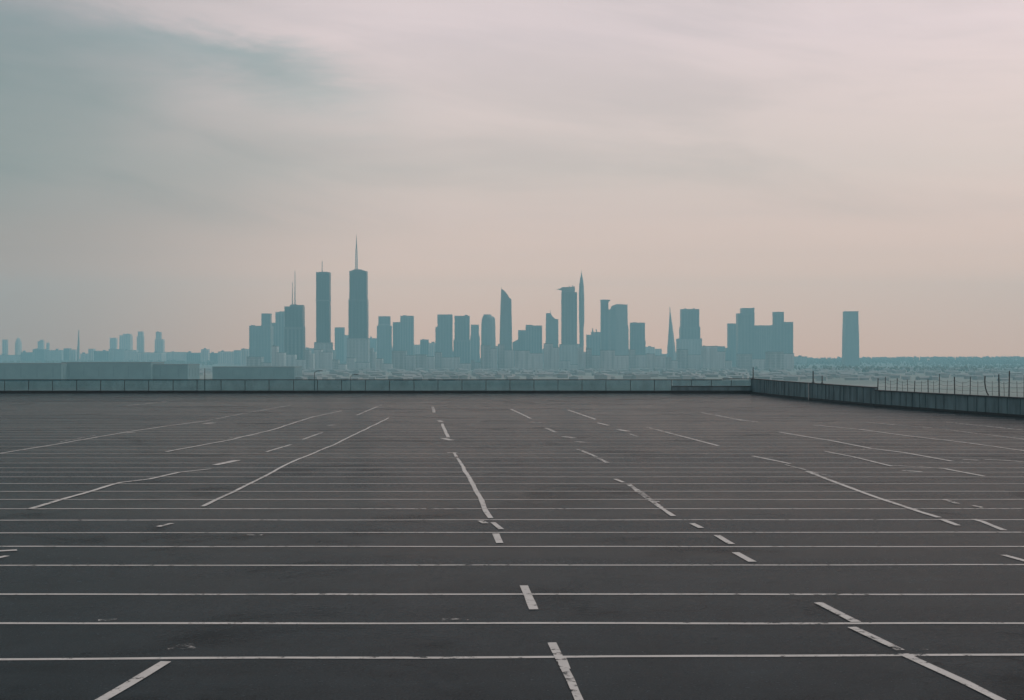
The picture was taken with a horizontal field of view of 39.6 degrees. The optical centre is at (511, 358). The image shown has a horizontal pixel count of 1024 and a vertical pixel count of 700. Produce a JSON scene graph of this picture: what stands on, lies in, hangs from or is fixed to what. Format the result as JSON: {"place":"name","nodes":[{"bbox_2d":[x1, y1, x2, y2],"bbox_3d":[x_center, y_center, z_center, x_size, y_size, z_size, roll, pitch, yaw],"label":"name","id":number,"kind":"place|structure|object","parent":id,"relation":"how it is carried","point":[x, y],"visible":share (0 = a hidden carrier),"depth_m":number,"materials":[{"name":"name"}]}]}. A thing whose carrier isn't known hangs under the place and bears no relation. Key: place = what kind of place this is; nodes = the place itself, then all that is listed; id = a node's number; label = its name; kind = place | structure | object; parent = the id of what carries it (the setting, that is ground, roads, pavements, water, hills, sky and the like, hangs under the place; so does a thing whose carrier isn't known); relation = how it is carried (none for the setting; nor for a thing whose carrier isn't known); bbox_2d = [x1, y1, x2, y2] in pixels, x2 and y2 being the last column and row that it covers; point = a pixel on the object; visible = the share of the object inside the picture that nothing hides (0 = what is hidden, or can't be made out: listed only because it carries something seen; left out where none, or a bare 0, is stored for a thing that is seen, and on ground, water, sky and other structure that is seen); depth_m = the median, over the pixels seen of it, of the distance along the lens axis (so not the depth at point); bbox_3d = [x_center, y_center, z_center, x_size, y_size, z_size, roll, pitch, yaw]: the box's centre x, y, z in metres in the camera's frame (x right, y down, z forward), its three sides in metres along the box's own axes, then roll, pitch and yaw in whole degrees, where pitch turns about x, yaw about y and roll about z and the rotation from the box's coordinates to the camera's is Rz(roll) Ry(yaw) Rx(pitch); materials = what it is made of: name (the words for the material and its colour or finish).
{"place":"outdoors","nodes":[
{"label":"outdoors","id":0,"kind":"place"},
{"bbox_2d":[0,359,1023,396],"bbox_3d":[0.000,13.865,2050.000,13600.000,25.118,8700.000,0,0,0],"label":"ground","id":1,"kind":"structure","parent":0,"point":[460,385],"depth_m":1374.81,"materials":[{"name":"grey concrete"}]},
{"bbox_2d":[2,340,7,354],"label":"tower","id":2,"kind":"structure","parent":1,"relation":"on","point":[5,347],"depth_m":5300.00,"materials":[{"name":"stone"}]},
{"bbox_2d":[0,354,20,362],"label":"block","id":3,"kind":"structure","parent":1,"relation":"on","point":[9,358],"depth_m":5076.00,"materials":[{"name":"teal glass"}]},
{"bbox_2d":[15,338,21,354],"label":"tower","id":4,"kind":"structure","parent":1,"relation":"on","point":[18,347],"depth_m":5310.79,"materials":[{"name":"stone"}]},
{"bbox_2d":[21,351,34,362],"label":"block","id":5,"kind":"structure","parent":1,"relation":"on","point":[27,356],"depth_m":5076.00,"materials":[{"name":"teal glass"}]},
{"bbox_2d":[0,363,66,380],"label":"warehouse","id":6,"kind":"structure","parent":1,"relation":"on","point":[33,370],"depth_m":1560.00,"materials":[{"name":"grey concrete"}]},
{"bbox_2d":[32,348,46,362],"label":"block","id":7,"kind":"structure","parent":1,"relation":"on","point":[39,354],"depth_m":5184.00,"materials":[{"name":"teal glass"}]},
{"bbox_2d":[38,340,44,348],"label":"tower","id":8,"kind":"structure","parent":1,"relation":"on","point":[41,344],"depth_m":5800.00,"materials":[{"name":"concrete"}]},
{"bbox_2d":[44,349,63,360],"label":"block","id":9,"kind":"structure","parent":1,"relation":"on","point":[56,355],"depth_m":5184.00,"materials":[{"name":"teal glass"}]},
{"bbox_2d":[63,348,71,360],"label":"block","id":10,"kind":"structure","parent":1,"relation":"on","point":[67,354],"depth_m":5076.00,"materials":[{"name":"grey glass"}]},
{"bbox_2d":[71,350,76,360],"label":"block","id":11,"kind":"structure","parent":1,"relation":"on","point":[73,355],"depth_m":5130.00,"materials":[{"name":"stone"}]},
{"bbox_2d":[77,330,79,361],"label":"tall chimney","id":12,"kind":"object","parent":1,"relation":"on","point":[78,353],"visible":0.89,"depth_m":4502.31,"materials":[{"name":"grey concrete"}]},
{"bbox_2d":[80,352,87,361],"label":"block","id":13,"kind":"structure","parent":1,"relation":"on","point":[83,356],"depth_m":5076.00,"materials":[{"name":"stone"}]},
{"bbox_2d":[88,349,95,360],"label":"block","id":14,"kind":"structure","parent":1,"relation":"on","point":[90,354],"depth_m":5076.00,"materials":[{"name":"concrete"}]},
{"bbox_2d":[94,350,110,361],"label":"block","id":15,"kind":"structure","parent":1,"relation":"on","point":[104,355],"depth_m":4968.00,"materials":[{"name":"teal glass"}]},
{"bbox_2d":[61,362,163,380],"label":"warehouse","id":16,"kind":"structure","parent":1,"relation":"on","point":[109,370],"depth_m":1580.00,"materials":[{"name":"grey concrete"}]},
{"bbox_2d":[110,338,117,348],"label":"tower","id":17,"kind":"structure","parent":1,"relation":"on","point":[113,343],"depth_m":6100.00,"materials":[{"name":"stone"}]},
{"bbox_2d":[109,349,124,360],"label":"block","id":18,"kind":"structure","parent":1,"relation":"on","point":[117,354],"depth_m":5076.00,"materials":[{"name":"teal glass"}]},
{"bbox_2d":[119,334,132,349],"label":"tower","id":19,"kind":"structure","parent":1,"relation":"on","point":[125,341],"depth_m":5950.00,"materials":[{"name":"stone"}]},
{"bbox_2d":[124,349,137,361],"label":"block","id":20,"kind":"structure","parent":1,"relation":"on","point":[129,355],"depth_m":4967.95,"materials":[{"name":"stone"}]},
{"bbox_2d":[137,332,143,351],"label":"tower","id":21,"kind":"structure","parent":1,"relation":"on","point":[140,342],"depth_m":5300.00,"materials":[{"name":"concrete"}]},
{"bbox_2d":[136,351,165,361],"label":"block","id":22,"kind":"structure","parent":1,"relation":"on","point":[153,356],"depth_m":4968.00,"materials":[{"name":"stone"}]},
{"bbox_2d":[155,332,164,351],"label":"tower","id":23,"kind":"structure","parent":1,"relation":"on","point":[159,344],"depth_m":5300.00,"materials":[{"name":"stone"}]},
{"bbox_2d":[153,364,199,380],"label":"warehouse","id":24,"kind":"structure","parent":1,"relation":"on","point":[176,371],"depth_m":1590.00,"materials":[{"name":"grey concrete"}]},
{"bbox_2d":[166,351,187,361],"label":"block","id":25,"kind":"structure","parent":1,"relation":"on","point":[176,356],"depth_m":5184.00,"materials":[{"name":"stone"}]},
{"bbox_2d":[186,351,200,360],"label":"block","id":26,"kind":"structure","parent":1,"relation":"on","point":[190,356],"depth_m":5184.00,"materials":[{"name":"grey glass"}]},
{"bbox_2d":[201,348,209,363],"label":"block","id":27,"kind":"structure","parent":1,"relation":"on","point":[205,354],"depth_m":4968.00,"materials":[{"name":"concrete"}]},
{"bbox_2d":[210,352,217,361],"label":"block","id":28,"kind":"structure","parent":1,"relation":"on","point":[213,356],"depth_m":5076.00,"materials":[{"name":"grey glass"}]},
{"bbox_2d":[218,350,233,364],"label":"block","id":29,"kind":"structure","parent":1,"relation":"on","point":[225,357],"depth_m":4752.00,"materials":[{"name":"stone"}]},
{"bbox_2d":[234,350,240,364],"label":"block","id":30,"kind":"structure","parent":1,"relation":"on","point":[237,357],"depth_m":4752.00,"materials":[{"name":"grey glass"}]},
{"bbox_2d":[241,348,248,365],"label":"block","id":31,"kind":"structure","parent":1,"relation":"on","point":[244,353],"depth_m":4320.00,"materials":[{"name":"stone"}]},
{"bbox_2d":[212,366,301,378],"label":"warehouse","id":32,"kind":"structure","parent":1,"relation":"on","point":[255,372],"depth_m":1660.00,"materials":[{"name":"grey concrete"}]},
{"bbox_2d":[247,356,271,365],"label":"front block","id":33,"kind":"structure","parent":1,"relation":"on","point":[255,361],"depth_m":2862.89,"materials":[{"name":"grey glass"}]},
{"bbox_2d":[249,313,273,361],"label":"office block","id":34,"kind":"structure","parent":1,"relation":"on","point":[261,340],"depth_m":3960.00,"materials":[{"name":"teal glass"}]},
{"bbox_2d":[272,311,284,351],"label":"office block","id":35,"kind":"structure","parent":1,"relation":"on","point":[279,324],"depth_m":4104.00,"materials":[{"name":"teal glass"}]},
{"bbox_2d":[272,345,286,365],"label":"front block","id":36,"kind":"structure","parent":1,"relation":"on","point":[278,358],"depth_m":2823.66,"materials":[{"name":"grey glass"}]},
{"bbox_2d":[284,282,305,358],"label":"antenna tower","id":37,"kind":"structure","parent":1,"relation":"on","point":[294,335],"depth_m":3248.20,"materials":[{"name":"teal glass"}]},
{"bbox_2d":[286,354,304,368],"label":"front block","id":38,"kind":"structure","parent":1,"relation":"on","point":[292,360],"depth_m":3020.38,"materials":[{"name":"grey glass"}]},
{"bbox_2d":[305,348,313,353],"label":"block","id":39,"kind":"structure","parent":1,"relation":"on","point":[312,350],"depth_m":4320.00,"materials":[{"name":"teal glass"}]},
{"bbox_2d":[305,350,314,368],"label":"front block","id":40,"kind":"structure","parent":1,"relation":"on","point":[309,360],"depth_m":2843.67,"materials":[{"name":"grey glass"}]},
{"bbox_2d":[314,267,332,351],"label":"twin tower","id":41,"kind":"structure","parent":1,"relation":"on","point":[323,312],"depth_m":3249.75,"materials":[{"name":"teal glass"}]},
{"bbox_2d":[314,349,332,369],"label":"front block","id":42,"kind":"structure","parent":1,"relation":"on","point":[323,360],"depth_m":2944.36,"materials":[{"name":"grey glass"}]},
{"bbox_2d":[332,359,346,369],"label":"front block","id":43,"kind":"structure","parent":1,"relation":"on","point":[336,365],"depth_m":2874.24,"materials":[{"name":"grey glass"}]},
{"bbox_2d":[335,327,347,363],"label":"office block","id":44,"kind":"structure","parent":1,"relation":"on","point":[341,337],"depth_m":4700.00,"materials":[{"name":"teal glass"}]},
{"bbox_2d":[346,357,369,369],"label":"front block","id":45,"kind":"structure","parent":1,"relation":"on","point":[352,363],"depth_m":3039.77,"materials":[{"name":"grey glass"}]},
{"bbox_2d":[347,234,369,361],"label":"tallest tower","id":46,"kind":"structure","parent":1,"relation":"on","point":[358,343],"depth_m":3248.80,"materials":[{"name":"teal glass"}]},
{"bbox_2d":[370,348,376,368],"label":"front block","id":47,"kind":"structure","parent":1,"relation":"on","point":[373,355],"depth_m":2964.69,"materials":[{"name":"grey glass"}]},
{"bbox_2d":[370,337,376,351],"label":"block","id":48,"kind":"structure","parent":1,"relation":"on","point":[373,342],"depth_m":5400.00,"materials":[{"name":"teal glass"}]},
{"bbox_2d":[377,316,391,362],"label":"office block","id":49,"kind":"structure","parent":1,"relation":"on","point":[384,338],"depth_m":4200.00,"materials":[{"name":"teal glass"}]},
{"bbox_2d":[376,358,392,370],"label":"front block","id":50,"kind":"structure","parent":1,"relation":"on","point":[380,365],"depth_m":2840.41,"materials":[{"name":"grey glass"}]},
{"bbox_2d":[393,315,413,354],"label":"office block","id":51,"kind":"structure","parent":1,"relation":"on","point":[403,334],"depth_m":4260.00,"materials":[{"name":"teal glass"}]},
{"bbox_2d":[392,351,414,370],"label":"front block","id":52,"kind":"structure","parent":1,"relation":"on","point":[402,360],"depth_m":2925.82,"materials":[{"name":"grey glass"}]},
{"bbox_2d":[414,345,419,354],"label":"block","id":53,"kind":"structure","parent":1,"relation":"on","point":[416,349],"depth_m":4644.00,"materials":[{"name":"stone"}]},
{"bbox_2d":[420,339,428,355],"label":"block","id":54,"kind":"structure","parent":1,"relation":"on","point":[424,346],"depth_m":4428.00,"materials":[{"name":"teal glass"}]},
{"bbox_2d":[415,354,434,370],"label":"front block","id":55,"kind":"structure","parent":1,"relation":"on","point":[426,362],"depth_m":2883.93,"materials":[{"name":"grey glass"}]},
{"bbox_2d":[429,342,434,355],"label":"block","id":56,"kind":"structure","parent":1,"relation":"on","point":[432,349],"depth_m":4535.75,"materials":[{"name":"stone"}]},
{"bbox_2d":[435,314,452,356],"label":"office block","id":57,"kind":"structure","parent":1,"relation":"on","point":[444,336],"depth_m":4020.00,"materials":[{"name":"teal glass"}]},
{"bbox_2d":[435,352,452,368],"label":"front block","id":58,"kind":"structure","parent":1,"relation":"on","point":[441,362],"depth_m":2992.38,"materials":[{"name":"teal glass"}]},
{"bbox_2d":[453,315,470,362],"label":"office block","id":59,"kind":"structure","parent":1,"relation":"on","point":[462,345],"depth_m":4079.75,"materials":[{"name":"teal glass"}]},
{"bbox_2d":[453,357,470,370],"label":"front block","id":60,"kind":"structure","parent":1,"relation":"on","point":[457,363],"depth_m":2834.59,"materials":[{"name":"teal glass"}]},
{"bbox_2d":[470,325,479,361],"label":"office block","id":61,"kind":"structure","parent":1,"relation":"on","point":[475,345],"depth_m":4438.50,"materials":[{"name":"stone"}]},
{"bbox_2d":[471,360,480,369],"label":"front block","id":62,"kind":"structure","parent":1,"relation":"on","point":[475,365],"depth_m":3020.92,"materials":[{"name":"teal glass"}]},
{"bbox_2d":[481,314,495,347],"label":"rounded tower","id":63,"kind":"structure","parent":1,"relation":"on","point":[488,330],"depth_m":4020.12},
{"bbox_2d":[481,345,496,369],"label":"front block","id":64,"kind":"structure","parent":1,"relation":"on","point":[488,357],"depth_m":3006.08,"materials":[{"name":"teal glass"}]},
{"bbox_2d":[500,287,511,349],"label":"sail tower","id":65,"kind":"structure","parent":1,"relation":"on","point":[505,323],"depth_m":3575.00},
{"bbox_2d":[498,344,513,367],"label":"front block","id":66,"kind":"structure","parent":1,"relation":"on","point":[505,358],"depth_m":3056.42,"materials":[{"name":"teal glass"}]},
{"bbox_2d":[0,393,1023,699],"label":"parking deck","id":67,"kind":"structure","parent":1,"relation":"on","point":[456,547],"depth_m":26.15,"materials":[{"name":"asphalt"}]},
{"bbox_2d":[0,379,750,392],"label":"glass railing","id":68,"kind":"object","parent":67,"relation":"on","point":[293,391],"visible":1,"depth_m":142.08,"materials":[{"name":"glass"}]},
{"bbox_2d":[672,380,750,390],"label":"corner railing","id":69,"kind":"object","parent":67,"relation":"on","point":[711,388],"visible":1,"depth_m":142.15,"materials":[{"name":"grey metal"}]},
{"bbox_2d":[750,378,876,405],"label":"ribbed wall","id":70,"kind":"structure","parent":67,"relation":"on","point":[860,395],"depth_m":118.24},
{"bbox_2d":[874,390,1023,416],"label":"ribbed wall","id":71,"kind":"structure","parent":67,"relation":"on","point":[988,405],"depth_m":92.46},
{"bbox_2d":[877,371,1023,396],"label":"wire fence","id":72,"kind":"object","parent":71,"relation":"on","point":[962,390],"visible":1,"depth_m":92.43,"materials":[{"name":"metal"}]},
{"bbox_2d":[0,356,1023,364],"bbox_3d":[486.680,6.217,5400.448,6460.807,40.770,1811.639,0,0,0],"label":"woods","id":73,"kind":"object","parent":1,"relation":"on","point":[949,360],"visible":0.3,"depth_m":4928.19,"materials":[{"name":"green plant"}]},
{"bbox_2d":[513,325,541,365],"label":"broad block","id":74,"kind":"structure","parent":1,"relation":"on","point":[530,337],"depth_m":4140.00,"materials":[{"name":"concrete"}]},
{"bbox_2d":[515,350,542,369],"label":"front block","id":75,"kind":"structure","parent":1,"relation":"on","point":[525,359],"depth_m":2899.05,"materials":[{"name":"teal glass"}]},
{"bbox_2d":[544,343,558,369],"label":"front block","id":76,"kind":"structure","parent":1,"relation":"on","point":[551,356],"depth_m":2963.01,"materials":[{"name":"teal glass"}]},
{"bbox_2d":[546,310,557,346],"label":"notched tower","id":77,"kind":"structure","parent":1,"relation":"on","point":[551,329],"depth_m":4080.00,"materials":[{"name":"teal"}]},
{"bbox_2d":[557,285,579,367],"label":"crane topped tower","id":78,"kind":"structure","parent":1,"relation":"on","point":[568,347],"depth_m":3575.00,"materials":[{"name":"teal glass"}]},
{"bbox_2d":[560,361,577,369],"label":"front block","id":79,"kind":"structure","parent":1,"relation":"on","point":[564,365],"depth_m":3042.15,"materials":[{"name":"teal glass"}]},
{"bbox_2d":[579,270,583,351],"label":"needle tower","id":80,"kind":"structure","parent":1,"relation":"on","point":[581,313],"depth_m":3911.56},
{"bbox_2d":[578,347,585,367],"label":"front block","id":81,"kind":"structure","parent":1,"relation":"on","point":[581,359],"depth_m":2896.71,"materials":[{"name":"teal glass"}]},
{"bbox_2d":[586,328,599,354],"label":"chimney block","id":82,"kind":"structure","parent":1,"relation":"on","point":[593,340],"depth_m":4320.00,"materials":[{"name":"stone"}]},
{"bbox_2d":[586,348,599,370],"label":"front block","id":83,"kind":"structure","parent":1,"relation":"on","point":[593,361],"depth_m":2902.46,"materials":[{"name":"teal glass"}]},
{"bbox_2d":[200,367,1023,380],"bbox_3d":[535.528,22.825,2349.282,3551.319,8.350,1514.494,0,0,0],"label":"distant houses","id":84,"kind":"structure","parent":1,"relation":"on","point":[645,373],"depth_m":1981.50,"materials":[{"name":"grey"}]},
{"bbox_2d":[600,300,628,354],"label":"split tower","id":85,"kind":"structure","parent":1,"relation":"on","point":[614,331],"depth_m":3961.00,"materials":[{"name":"teal glass"}]},
{"bbox_2d":[600,350,628,370],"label":"front block","id":86,"kind":"structure","parent":1,"relation":"on","point":[610,360],"depth_m":2847.98,"materials":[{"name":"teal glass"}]},
{"bbox_2d":[628,349,645,368],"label":"front block","id":87,"kind":"structure","parent":1,"relation":"on","point":[637,361],"depth_m":3049.98,"materials":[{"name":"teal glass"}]},
{"bbox_2d":[630,322,645,354],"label":"office block","id":88,"kind":"structure","parent":1,"relation":"on","point":[637,338],"depth_m":4019.75,"materials":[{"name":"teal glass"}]},
{"bbox_2d":[646,346,654,353],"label":"block","id":89,"kind":"structure","parent":1,"relation":"on","point":[650,350],"depth_m":4860.00,"materials":[{"name":"concrete"}]},
{"bbox_2d":[646,353,665,369],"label":"front block","id":90,"kind":"structure","parent":1,"relation":"on","point":[653,361],"depth_m":2939.83,"materials":[{"name":"teal glass"}]},
{"bbox_2d":[655,349,661,355],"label":"block","id":91,"kind":"structure","parent":1,"relation":"on","point":[658,352],"depth_m":4968.00,"materials":[{"name":"concrete"}]},
{"bbox_2d":[667,311,675,359],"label":"church spire","id":92,"kind":"structure","parent":1,"relation":"on","point":[671,352],"depth_m":4324.55,"materials":[{"name":"stone"}]},
{"bbox_2d":[666,357,677,368],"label":"front block","id":93,"kind":"structure","parent":1,"relation":"on","point":[671,363],"depth_m":2876.14,"materials":[{"name":"teal glass"}]},
{"bbox_2d":[676,308,701,359],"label":"stepped tower","id":94,"kind":"structure","parent":1,"relation":"on","point":[689,339],"depth_m":3958.50,"materials":[{"name":"teal glass"}]},
{"bbox_2d":[677,349,700,369],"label":"front block","id":95,"kind":"structure","parent":1,"relation":"on","point":[685,359],"depth_m":3071.59,"materials":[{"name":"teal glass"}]},
{"bbox_2d":[701,346,724,369],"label":"front block","id":96,"kind":"structure","parent":1,"relation":"on","point":[712,357],"depth_m":2981.19,"materials":[{"name":"teal glass"}]},
{"bbox_2d":[717,346,724,350],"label":"block","id":97,"kind":"structure","parent":1,"relation":"on","point":[720,348],"depth_m":4643.75,"materials":[{"name":"teal glass"}]},
{"bbox_2d":[724,323,735,365],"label":"slim slab","id":98,"kind":"structure","parent":1,"relation":"on","point":[730,351],"depth_m":4199.75,"materials":[{"name":"teal glass"}]},
{"bbox_2d":[725,360,737,369],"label":"front block","id":99,"kind":"structure","parent":1,"relation":"on","point":[728,363],"depth_m":2997.22,"materials":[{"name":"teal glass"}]},
{"bbox_2d":[736,354,764,369],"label":"front block","id":100,"kind":"structure","parent":1,"relation":"on","point":[744,361],"depth_m":3006.21,"materials":[{"name":"teal glass"}]},
{"bbox_2d":[736,307,792,358],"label":"fortress block","id":101,"kind":"structure","parent":1,"relation":"on","point":[756,341],"depth_m":3902.00,"materials":[{"name":"teal glass"}]},
{"bbox_2d":[765,351,793,370],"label":"front block","id":102,"kind":"structure","parent":1,"relation":"on","point":[781,360],"depth_m":2845.73,"materials":[{"name":"teal glass"}]},
{"bbox_2d":[794,355,806,364],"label":"block","id":103,"kind":"structure","parent":1,"relation":"on","point":[800,359],"depth_m":4536.00,"materials":[{"name":"teal glass"}]},
{"bbox_2d":[842,311,858,365],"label":"lone tower","id":104,"kind":"structure","parent":1,"relation":"on","point":[850,341],"depth_m":4201.90,"materials":[{"name":"teal"}]},
{"bbox_2d":[754,362,1023,371],"bbox_3d":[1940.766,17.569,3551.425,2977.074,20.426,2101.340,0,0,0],"label":"woods","id":105,"kind":"object","parent":1,"relation":"on","point":[923,367],"visible":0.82,"depth_m":3166.33,"materials":[{"name":"green plant"}]},
{"bbox_2d":[0,0,1023,359],"label":"sky","id":106,"kind":"structure","parent":0,"point":[172,168],"materials":[{"name":"grey"}]}
]}

